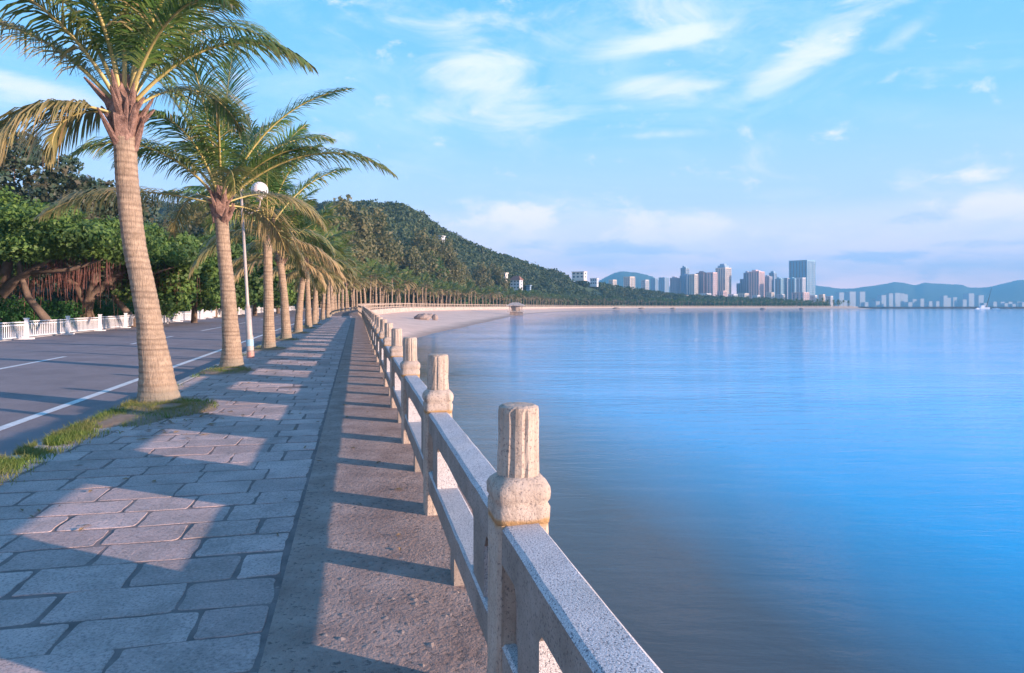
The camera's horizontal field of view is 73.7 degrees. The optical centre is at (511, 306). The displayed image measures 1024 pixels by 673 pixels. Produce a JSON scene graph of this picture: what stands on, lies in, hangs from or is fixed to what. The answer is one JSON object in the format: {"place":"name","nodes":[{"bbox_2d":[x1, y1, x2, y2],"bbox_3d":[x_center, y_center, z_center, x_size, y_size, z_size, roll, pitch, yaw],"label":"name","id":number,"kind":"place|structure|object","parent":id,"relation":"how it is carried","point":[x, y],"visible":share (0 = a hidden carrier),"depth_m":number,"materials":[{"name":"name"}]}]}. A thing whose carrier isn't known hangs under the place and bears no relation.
{"place":"outdoors","nodes":[
{"label":"outdoors","id":0,"kind":"place"},
{"bbox_2d":[1,307,319,332],"bbox_3d":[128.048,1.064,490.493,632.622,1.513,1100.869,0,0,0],"label":"ground","id":1,"kind":"structure","parent":0,"point":[102,323],"depth_m":43.40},
{"bbox_2d":[0,127,58,289],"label":"tree","id":2,"kind":"object","parent":1,"relation":"on","point":[11,154],"visible":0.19,"depth_m":61.20,"materials":[{"name":"green plant"}]},
{"bbox_2d":[0,129,84,271],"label":"tree","id":3,"kind":"object","parent":1,"relation":"on","point":[73,161],"visible":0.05,"depth_m":64.95,"materials":[{"name":"green plant"}]},
{"bbox_2d":[19,159,117,309],"bbox_3d":[-38.587,-5.344,59.610,8.069,14.619,10.146,0,0,0],"label":"tree","id":4,"kind":"object","parent":1,"relation":"on","point":[82,182],"visible":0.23,"depth_m":58.37,"materials":[{"name":"green plant"}]},
{"bbox_2d":[0,185,169,330],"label":"banyan tree","id":5,"kind":"object","parent":1,"relation":"on","point":[68,235],"visible":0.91,"depth_m":34.22,"materials":[{"name":"green plant"}]},
{"bbox_2d":[15,215,208,326],"bbox_3d":[-26.921,-1.995,43.734,13.738,7.634,9.071,0,0,0],"label":"banyan tree","id":6,"kind":"object","parent":1,"relation":"on","point":[173,255],"visible":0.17,"depth_m":43.91,"materials":[{"name":"brown plant"}]},
{"bbox_2d":[82,178,160,305],"bbox_3d":[-37.300,-4.906,65.016,8.577,13.716,10.095,0,0,-30],"label":"tree","id":7,"kind":"object","parent":1,"relation":"on","point":[147,214],"visible":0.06,"depth_m":63.67,"materials":[{"name":"green plant"}]},
{"bbox_2d":[0,295,262,331],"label":"hedge","id":8,"kind":"object","parent":1,"relation":"on","point":[106,307],"visible":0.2,"depth_m":40.85,"materials":[{"name":"green plant"}]},
{"bbox_2d":[3,274,259,323],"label":"undergrowth","id":9,"kind":"object","parent":1,"relation":"on","point":[37,292],"visible":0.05,"depth_m":52.52,"materials":[{"name":"plant"}]},
{"bbox_2d":[154,216,208,242],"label":"tree","id":10,"kind":"object","parent":1,"relation":"on","point":[163,223],"visible":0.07,"depth_m":83.97,"materials":[{"name":"green plant"}]},
{"bbox_2d":[181,181,261,240],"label":"tree","id":11,"kind":"object","parent":1,"relation":"on","point":[197,221],"visible":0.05,"depth_m":122.86,"materials":[{"name":"green plant"}]},
{"bbox_2d":[276,265,304,313],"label":"tree","id":12,"kind":"object","parent":1,"relation":"on","point":[292,289],"visible":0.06,"depth_m":91.13,"materials":[{"name":"green plant"}]},
{"bbox_2d":[292,269,336,304],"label":"tree","id":13,"kind":"object","parent":1,"relation":"on","point":[319,294],"visible":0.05,"depth_m":110.25,"materials":[{"name":"green plant"}]},
{"bbox_2d":[320,208,357,293],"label":"tree","id":14,"kind":"object","parent":1,"relation":"on","point":[343,224],"visible":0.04,"depth_m":194.59,"materials":[{"name":"green plant"}]},
{"bbox_2d":[332,211,371,295],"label":"tree","id":15,"kind":"object","parent":1,"relation":"on","point":[363,248],"visible":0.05,"depth_m":209.91,"materials":[{"name":"green plant"}]},
{"bbox_2d":[330,194,388,306],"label":"tree","id":16,"kind":"object","parent":1,"relation":"on","point":[352,210],"visible":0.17,"depth_m":219.86,"materials":[{"name":"green plant"}]},
{"bbox_2d":[349,213,383,299],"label":"tree","id":17,"kind":"object","parent":1,"relation":"on","point":[368,237],"visible":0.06,"depth_m":229.86,"materials":[{"name":"green plant"}]},
{"bbox_2d":[355,236,396,302],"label":"tree","id":18,"kind":"object","parent":1,"relation":"on","point":[382,284],"visible":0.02,"depth_m":242.25,"materials":[{"name":"green plant"}]},
{"bbox_2d":[354,206,404,302],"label":"tree","id":19,"kind":"object","parent":1,"relation":"on","point":[379,230],"visible":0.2,"depth_m":240.49,"materials":[{"name":"green plant"}]},
{"bbox_2d":[384,289,406,303],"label":"tree","id":20,"kind":"object","parent":1,"relation":"on","point":[394,299],"visible":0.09,"depth_m":265.55,"materials":[{"name":"green plant"}]},
{"bbox_2d":[393,245,433,302],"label":"tree","id":21,"kind":"object","parent":1,"relation":"on","point":[418,265],"visible":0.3,"depth_m":273.48,"materials":[{"name":"green plant"}]},
{"bbox_2d":[403,227,451,306],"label":"tree","id":22,"kind":"object","parent":1,"relation":"on","point":[421,243],"visible":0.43,"depth_m":297.69,"materials":[{"name":"green plant"}]},
{"bbox_2d":[406,249,449,305],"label":"tree","id":23,"kind":"object","parent":1,"relation":"on","point":[440,262],"visible":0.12,"depth_m":299.67,"materials":[{"name":"green plant"}]},
{"bbox_2d":[430,234,463,301],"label":"tree","id":24,"kind":"object","parent":1,"relation":"on","point":[445,247],"visible":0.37,"depth_m":311.74,"materials":[{"name":"green plant"}]},
{"bbox_2d":[428,250,467,303],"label":"tree","id":25,"kind":"object","parent":1,"relation":"on","point":[462,269],"visible":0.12,"depth_m":318.95,"materials":[{"name":"green plant"}]},
{"bbox_2d":[470,262,494,302],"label":"tree","id":26,"kind":"object","parent":1,"relation":"on","point":[480,278],"visible":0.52,"depth_m":382.26,"materials":[{"name":"green plant"}]},
{"bbox_2d":[487,263,511,303],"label":"tree","id":27,"kind":"object","parent":1,"relation":"on","point":[498,272],"visible":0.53,"depth_m":418.86,"materials":[{"name":"green plant"}]},
{"bbox_2d":[428,291,842,306],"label":"treeline","id":28,"kind":"object","parent":1,"relation":"on","point":[780,304],"visible":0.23,"depth_m":855.75,"materials":[{"name":"green plant"}]},
{"bbox_2d":[0,308,355,456],"bbox_3d":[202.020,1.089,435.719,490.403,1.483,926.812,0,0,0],"label":"road","id":29,"kind":"structure","parent":0,"point":[92,362],"depth_m":16.72,"materials":[{"name":"asphalt"}]},
{"bbox_2d":[0,306,294,339],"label":"roadside fence","id":30,"kind":"object","parent":29,"relation":"on","point":[126,317],"visible":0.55,"depth_m":35.24,"materials":[{"name":"white concrete"}]},
{"bbox_2d":[100,229,203,319],"bbox_3d":[-24.439,-1.703,46.041,6.336,7.346,5.643,0,0,37],"label":"tree","id":31,"kind":"object","parent":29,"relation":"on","point":[177,299],"visible":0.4,"depth_m":45.06,"materials":[{"name":"green plant"}]},
{"bbox_2d":[0,315,303,430],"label":"road marking","id":32,"kind":"object","parent":29,"relation":"on","point":[11,424],"visible":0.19,"depth_m":11.87,"materials":[{"name":"paint"}]},
{"bbox_2d":[9,310,344,459],"bbox_3d":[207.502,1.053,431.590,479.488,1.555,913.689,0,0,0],"label":"kerb","id":33,"kind":"structure","parent":29,"relation":"on","point":[181,381],"depth_m":13.42,"materials":[{"name":"concrete"}]},
{"bbox_2d":[172,231,220,322],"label":"tree","id":34,"kind":"object","parent":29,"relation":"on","point":[208,278],"visible":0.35,"depth_m":50.89,"materials":[{"name":"green plant"}]},
{"bbox_2d":[237,235,296,315],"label":"tree","id":35,"kind":"object","parent":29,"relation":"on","point":[256,284],"visible":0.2,"depth_m":76.33,"materials":[{"name":"green plant"}]},
{"bbox_2d":[0,307,386,340],"bbox_3d":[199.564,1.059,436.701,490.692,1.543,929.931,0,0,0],"label":"pavement","id":36,"kind":"structure","parent":0,"point":[116,324],"depth_m":36.06,"materials":[{"name":"concrete"}]},
{"bbox_2d":[200,235,262,317],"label":"tree","id":37,"kind":"object","parent":36,"relation":"on","point":[236,253],"visible":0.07,"depth_m":69.75,"materials":[{"name":"green plant"}]},
{"bbox_2d":[0,307,405,672],"bbox_3d":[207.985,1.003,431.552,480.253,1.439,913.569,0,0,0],"label":"pavement","id":38,"kind":"structure","parent":0,"point":[278,578],"depth_m":4.45,"materials":[{"name":"stone"}]},
{"bbox_2d":[0,323,320,484],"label":"grass","id":39,"kind":"structure","parent":38,"relation":"on","point":[28,452],"depth_m":7.93,"materials":[{"name":"plant"}]},
{"bbox_2d":[0,343,401,549],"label":"leaf litter","id":40,"kind":"object","parent":38,"relation":"on","point":[39,510],"visible":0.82,"depth_m":7.96,"materials":[{"name":"plant"}]},
{"bbox_2d":[85,324,321,428],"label":"soil","id":41,"kind":"structure","parent":38,"relation":"on","point":[116,420],"depth_m":9.31,"materials":[{"name":"soil"}]},
{"bbox_2d":[0,0,318,402],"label":"palm tree","id":42,"kind":"object","parent":41,"relation":"on","point":[147,22],"visible":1,"depth_m":10.30,"materials":[{"name":"green plant"}]},
{"bbox_2d":[34,25,397,367],"bbox_3d":[-6.866,-2.482,15.793,6.257,8.150,5.986,0,0,-43],"label":"palm tree","id":43,"kind":"object","parent":41,"relation":"on","point":[225,189],"visible":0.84,"depth_m":15.62,"materials":[{"name":"green plant"}]},
{"bbox_2d":[160,106,351,347],"bbox_3d":[-8.123,-2.316,21.969,5.489,7.721,5.655,0,0,0],"label":"palm tree","id":44,"kind":"object","parent":41,"relation":"on","point":[269,338],"visible":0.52,"depth_m":21.93,"materials":[{"name":"green plant"}]},
{"bbox_2d":[229,171,345,338],"bbox_3d":[-9.119,-1.956,27.291,4.868,6.923,4.762,0,0,0],"label":"palm tree","id":45,"kind":"object","parent":41,"relation":"on","point":[280,261],"visible":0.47,"depth_m":27.33,"materials":[{"name":"green plant"}]},
{"bbox_2d":[247,194,356,331],"bbox_3d":[-10.060,-2.094,33.029,4.877,7.120,5.391,0,0,0],"label":"palm tree","id":46,"kind":"object","parent":41,"relation":"on","point":[327,209],"visible":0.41,"depth_m":33.12,"materials":[{"name":"green plant"}]},
{"bbox_2d":[259,222,347,327],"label":"palm tree","id":47,"kind":"object","parent":41,"relation":"on","point":[308,319],"visible":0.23,"depth_m":39.15,"materials":[{"name":"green plant"}]},
{"bbox_2d":[287,229,352,323],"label":"palm tree","id":48,"kind":"object","parent":41,"relation":"on","point":[314,307],"visible":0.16,"depth_m":45.15,"materials":[{"name":"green plant"}]},
{"bbox_2d":[239,182,267,357],"bbox_3d":[-7.048,-0.982,18.600,0.785,4.815,0.450,0,0,0],"label":"street lamp","id":49,"kind":"object","parent":38,"relation":"on","point":[249,333],"visible":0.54,"depth_m":18.55,"materials":[{"name":"metal"}]},
{"bbox_2d":[286,226,343,321],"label":"palm tree","id":50,"kind":"object","parent":38,"relation":"on","point":[318,319],"visible":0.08,"depth_m":51.28,"materials":[{"name":"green plant"}]},
{"bbox_2d":[320,230,354,319],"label":"palm tree","id":51,"kind":"object","parent":38,"relation":"on","point":[322,315],"visible":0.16,"depth_m":56.75,"materials":[{"name":"green plant"}]},
{"bbox_2d":[321,223,355,313],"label":"palm tree","id":52,"kind":"object","parent":38,"relation":"on","point":[331,287],"visible":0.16,"depth_m":83.96,"materials":[{"name":"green plant"}]},
{"bbox_2d":[325,236,352,317],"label":"palm tree","id":53,"kind":"object","parent":38,"relation":"on","point":[327,302],"visible":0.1,"depth_m":62.26,"materials":[{"name":"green plant"}]},
{"bbox_2d":[336,259,360,310],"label":"palm tree","id":54,"kind":"object","parent":38,"relation":"on","point":[346,309],"visible":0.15,"depth_m":111.75,"materials":[{"name":"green plant"}]},
{"bbox_2d":[337,246,362,311],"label":"palm tree","id":55,"kind":"object","parent":38,"relation":"on","point":[338,302],"visible":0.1,"depth_m":100.78,"materials":[{"name":"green plant"}]},
{"bbox_2d":[340,245,363,310],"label":"palm tree","id":56,"kind":"object","parent":38,"relation":"on","point":[342,294],"visible":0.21,"depth_m":106.27,"materials":[{"name":"green plant"}]},
{"bbox_2d":[348,264,367,309],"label":"palm tree","id":57,"kind":"object","parent":38,"relation":"on","point":[359,279],"visible":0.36,"depth_m":122.87,"materials":[{"name":"green plant"}]},
{"bbox_2d":[349,260,377,302],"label":"palm tree","id":58,"kind":"object","parent":38,"relation":"on","point":[370,274],"visible":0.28,"depth_m":145.48,"materials":[{"name":"green plant"}]},
{"bbox_2d":[358,261,374,303],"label":"palm tree","id":59,"kind":"object","parent":38,"relation":"on","point":[366,284],"visible":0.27,"depth_m":139.52,"materials":[{"name":"green plant"}]},
{"bbox_2d":[358,257,385,307],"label":"palm tree","id":60,"kind":"object","parent":38,"relation":"on","point":[371,263],"visible":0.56,"depth_m":151.05,"materials":[{"name":"green plant"}]},
{"bbox_2d":[367,260,388,306],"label":"palm tree","id":61,"kind":"object","parent":38,"relation":"on","point":[378,276],"visible":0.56,"depth_m":156.82,"materials":[{"name":"green plant"}]},
{"bbox_2d":[371,266,394,302],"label":"palm tree","id":62,"kind":"object","parent":38,"relation":"on","point":[382,269],"visible":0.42,"depth_m":162.61,"materials":[{"name":"green plant"}]},
{"bbox_2d":[377,273,392,307],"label":"palm tree","id":63,"kind":"object","parent":38,"relation":"on","point":[384,288],"visible":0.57,"depth_m":167.83,"materials":[{"name":"green plant"}]},
{"bbox_2d":[385,260,405,305],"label":"palm tree","id":64,"kind":"object","parent":38,"relation":"on","point":[392,269],"visible":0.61,"depth_m":179.30,"materials":[{"name":"green plant"}]},
{"bbox_2d":[393,277,406,305],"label":"palm tree","id":65,"kind":"object","parent":38,"relation":"on","point":[397,288],"visible":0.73,"depth_m":184.30,"materials":[{"name":"green plant"}]},
{"bbox_2d":[398,267,415,306],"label":"palm tree","id":66,"kind":"object","parent":38,"relation":"on","point":[404,275],"visible":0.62,"depth_m":196.03,"materials":[{"name":"green plant"}]},
{"bbox_2d":[400,266,420,306],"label":"palm tree","id":67,"kind":"object","parent":38,"relation":"on","point":[410,271],"visible":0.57,"depth_m":201.50,"materials":[{"name":"green plant"}]},
{"bbox_2d":[406,276,423,306],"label":"palm tree","id":68,"kind":"object","parent":38,"relation":"on","point":[411,289],"visible":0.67,"depth_m":206.69,"materials":[{"name":"green plant"}]},
{"bbox_2d":[414,273,432,306],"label":"palm tree","id":69,"kind":"object","parent":38,"relation":"on","point":[423,277],"visible":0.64,"depth_m":218.86,"materials":[{"name":"green plant"}]},
{"bbox_2d":[362,306,662,672],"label":"stone railing","id":70,"kind":"object","parent":38,"relation":"on","point":[538,604],"visible":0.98,"depth_m":2.48,"materials":[{"name":"stone"}]},
{"bbox_2d":[358,303,843,316],"bbox_3d":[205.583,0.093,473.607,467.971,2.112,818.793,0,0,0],"label":"beach railing","id":71,"kind":"object","parent":38,"relation":"on","point":[373,306],"visible":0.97,"depth_m":234.71,"materials":[{"name":"stone"}]},
{"bbox_2d":[258,307,487,672],"bbox_3d":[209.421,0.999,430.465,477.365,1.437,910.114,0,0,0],"label":"path","id":72,"kind":"structure","parent":0,"point":[343,526],"depth_m":4.00,"materials":[{"name":"concrete"}]},
{"bbox_2d":[254,443,471,672],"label":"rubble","id":73,"kind":"object","parent":72,"relation":"on","point":[430,644],"visible":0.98,"depth_m":3.37,"materials":[{"name":"stone"}]},
{"bbox_2d":[0,0,1023,293],"label":"sky","id":74,"kind":"structure","parent":0,"point":[871,142],"materials":[{"name":"blue"}]},
{"bbox_2d":[290,232,773,306],"bbox_3d":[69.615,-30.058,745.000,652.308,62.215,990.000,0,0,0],"label":"hill","id":75,"kind":"structure","parent":0,"point":[589,289],"depth_m":685.50,"materials":[{"name":"plant"}]},
{"bbox_2d":[144,198,787,306],"bbox_3d":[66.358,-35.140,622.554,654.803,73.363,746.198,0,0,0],"label":"forest","id":76,"kind":"object","parent":75,"relation":"on","point":[403,220],"visible":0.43,"depth_m":522.39,"materials":[{"name":"plant"}]},
{"bbox_2d":[509,276,523,290],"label":"villa","id":77,"kind":"object","parent":75,"relation":"on","point":[516,282],"visible":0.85,"depth_m":486.04,"materials":[{"name":"paint"}]},
{"bbox_2d":[572,271,586,280],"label":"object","id":78,"kind":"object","parent":75,"relation":"on","point":[579,275],"visible":1,"depth_m":672.49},
{"bbox_2d":[378,307,868,340],"bbox_3d":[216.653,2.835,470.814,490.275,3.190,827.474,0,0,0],"label":"beach","id":79,"kind":"structure","parent":0,"point":[408,324],"depth_m":178.82,"materials":[{"name":"sand"}]},
{"bbox_2d":[414,313,430,319],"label":"rock","id":80,"kind":"object","parent":79,"relation":"on","point":[423,316],"visible":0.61,"depth_m":134.21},
{"bbox_2d":[506,302,524,314],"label":"beach pavilion","id":81,"kind":"structure","parent":79,"relation":"on","point":[515,308],"depth_m":260.00,"materials":[{"name":"stone"}]},
{"bbox_2d":[598,271,669,291],"bbox_3d":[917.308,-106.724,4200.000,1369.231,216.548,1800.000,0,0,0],"label":"mountains","id":82,"kind":"structure","parent":0,"point":[618,277],"depth_m":4049.45,"materials":[{"name":"plant"}]},
{"bbox_2d":[402,309,1023,672],"bbox_3d":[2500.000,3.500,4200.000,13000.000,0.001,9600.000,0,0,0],"label":"water","id":83,"kind":"structure","parent":0,"point":[787,490],"depth_m":14.55,"materials":[{"name":"liquid"}]},
{"bbox_2d":[371,307,684,314],"bbox_3d":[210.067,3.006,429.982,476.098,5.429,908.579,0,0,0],"label":"seawall","id":84,"kind":"object","parent":83,"relation":"in","point":[388,310],"visible":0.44,"depth_m":246.50,"materials":[{"name":"stone"}]},
{"bbox_2d":[858,307,1023,308],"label":"breakwater","id":85,"kind":"object","parent":83,"relation":"in","point":[938,307],"visible":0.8,"depth_m":1049.54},
{"bbox_2d":[749,270,764,298],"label":"apartment tower","id":86,"kind":"structure","parent":0,"point":[756,282],"depth_m":1114.01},
{"bbox_2d":[765,275,772,296],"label":"apartment tower","id":87,"kind":"structure","parent":0,"point":[768,283],"depth_m":1146.23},
{"bbox_2d":[775,277,783,298],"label":"apartment tower","id":88,"kind":"structure","parent":0,"point":[779,285],"depth_m":1147.19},
{"bbox_2d":[788,277,795,300],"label":"apartment tower","id":89,"kind":"structure","parent":0,"point":[791,284],"depth_m":1117.70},
{"bbox_2d":[796,277,805,291],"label":"apartment tower","id":90,"kind":"structure","parent":0,"point":[800,284],"depth_m":1086.08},
{"bbox_2d":[789,260,815,299],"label":"apartment tower","id":91,"kind":"structure","parent":0,"point":[806,269],"depth_m":1247.17,"materials":[{"name":"glass"}]},
{"bbox_2d":[835,292,843,306],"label":"distant tower","id":92,"kind":"structure","parent":0,"point":[839,296],"depth_m":2889.63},
{"bbox_2d":[845,292,855,306],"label":"distant tower","id":93,"kind":"structure","parent":0,"point":[850,297],"depth_m":2923.40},
{"bbox_2d":[856,292,864,306],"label":"distant tower","id":94,"kind":"structure","parent":0,"point":[860,298],"depth_m":2961.95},
{"bbox_2d":[877,295,885,306],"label":"distant tower","id":95,"kind":"structure","parent":0,"point":[881,299],"depth_m":3000.03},
{"bbox_2d":[885,293,892,306],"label":"distant tower","id":96,"kind":"structure","parent":0,"point":[889,299],"depth_m":3038.30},
{"bbox_2d":[893,293,899,306],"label":"distant tower","id":97,"kind":"structure","parent":0,"point":[896,299],"depth_m":3071.85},
{"bbox_2d":[816,280,1023,306],"bbox_3d":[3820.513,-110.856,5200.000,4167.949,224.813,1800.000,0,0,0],"label":"mountains","id":98,"kind":"structure","parent":0,"point":[1012,291],"depth_m":4860.55,"materials":[{"name":"blue"}]},
{"bbox_2d":[963,293,973,306],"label":"distant tower","id":99,"kind":"structure","parent":0,"point":[969,297],"depth_m":3141.53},
{"bbox_2d":[974,295,983,306],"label":"distant tower","id":100,"kind":"structure","parent":0,"point":[978,299],"depth_m":3180.90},
{"bbox_3d":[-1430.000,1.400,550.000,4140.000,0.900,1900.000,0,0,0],"label":"land","id":101,"kind":"structure","parent":0,"visible":0},
{"bbox_2d":[623,277,634,288],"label":"apartment block","id":102,"kind":"structure","parent":101,"relation":"on","point":[628,281],"depth_m":996.52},
{"bbox_2d":[670,276,680,293],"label":"apartment tower","id":103,"kind":"structure","parent":101,"relation":"on","point":[675,284],"depth_m":1116.55,"materials":[{"name":"glass"}]},
{"bbox_2d":[679,274,688,294],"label":"apartment tower","id":104,"kind":"structure","parent":101,"relation":"on","point":[684,278],"depth_m":1143.01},
{"bbox_2d":[689,274,697,294],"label":"apartment tower","id":105,"kind":"structure","parent":101,"relation":"on","point":[693,283],"depth_m":1096.34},
{"bbox_2d":[696,271,706,294],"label":"apartment tower","id":106,"kind":"structure","parent":101,"relation":"on","point":[702,281],"depth_m":1133.53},
{"bbox_2d":[707,272,716,295],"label":"apartment tower","id":107,"kind":"structure","parent":101,"relation":"on","point":[712,283],"depth_m":1095.49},
{"bbox_2d":[715,264,730,295],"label":"apartment tower","id":108,"kind":"structure","parent":101,"relation":"on","point":[723,271],"depth_m":1122.88,"materials":[{"name":"concrete"}]},
{"bbox_2d":[743,271,748,292],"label":"apartment tower","id":109,"kind":"structure","parent":101,"relation":"on","point":[746,282],"depth_m":1157.97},
{"bbox_2d":[791,292,808,306],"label":"building","id":110,"kind":"structure","parent":101,"relation":"on","point":[804,296],"depth_m":1004.04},
{"bbox_3d":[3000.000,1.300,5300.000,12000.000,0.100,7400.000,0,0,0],"label":"far land","id":111,"kind":"structure","parent":0,"visible":0},
{"bbox_2d":[651,278,658,290],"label":"apartment block","id":112,"kind":"structure","parent":111,"relation":"on","point":[654,283],"depth_m":1894.53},
{"bbox_2d":[659,277,668,292],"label":"apartment block","id":113,"kind":"structure","parent":111,"relation":"on","point":[664,284],"depth_m":1941.89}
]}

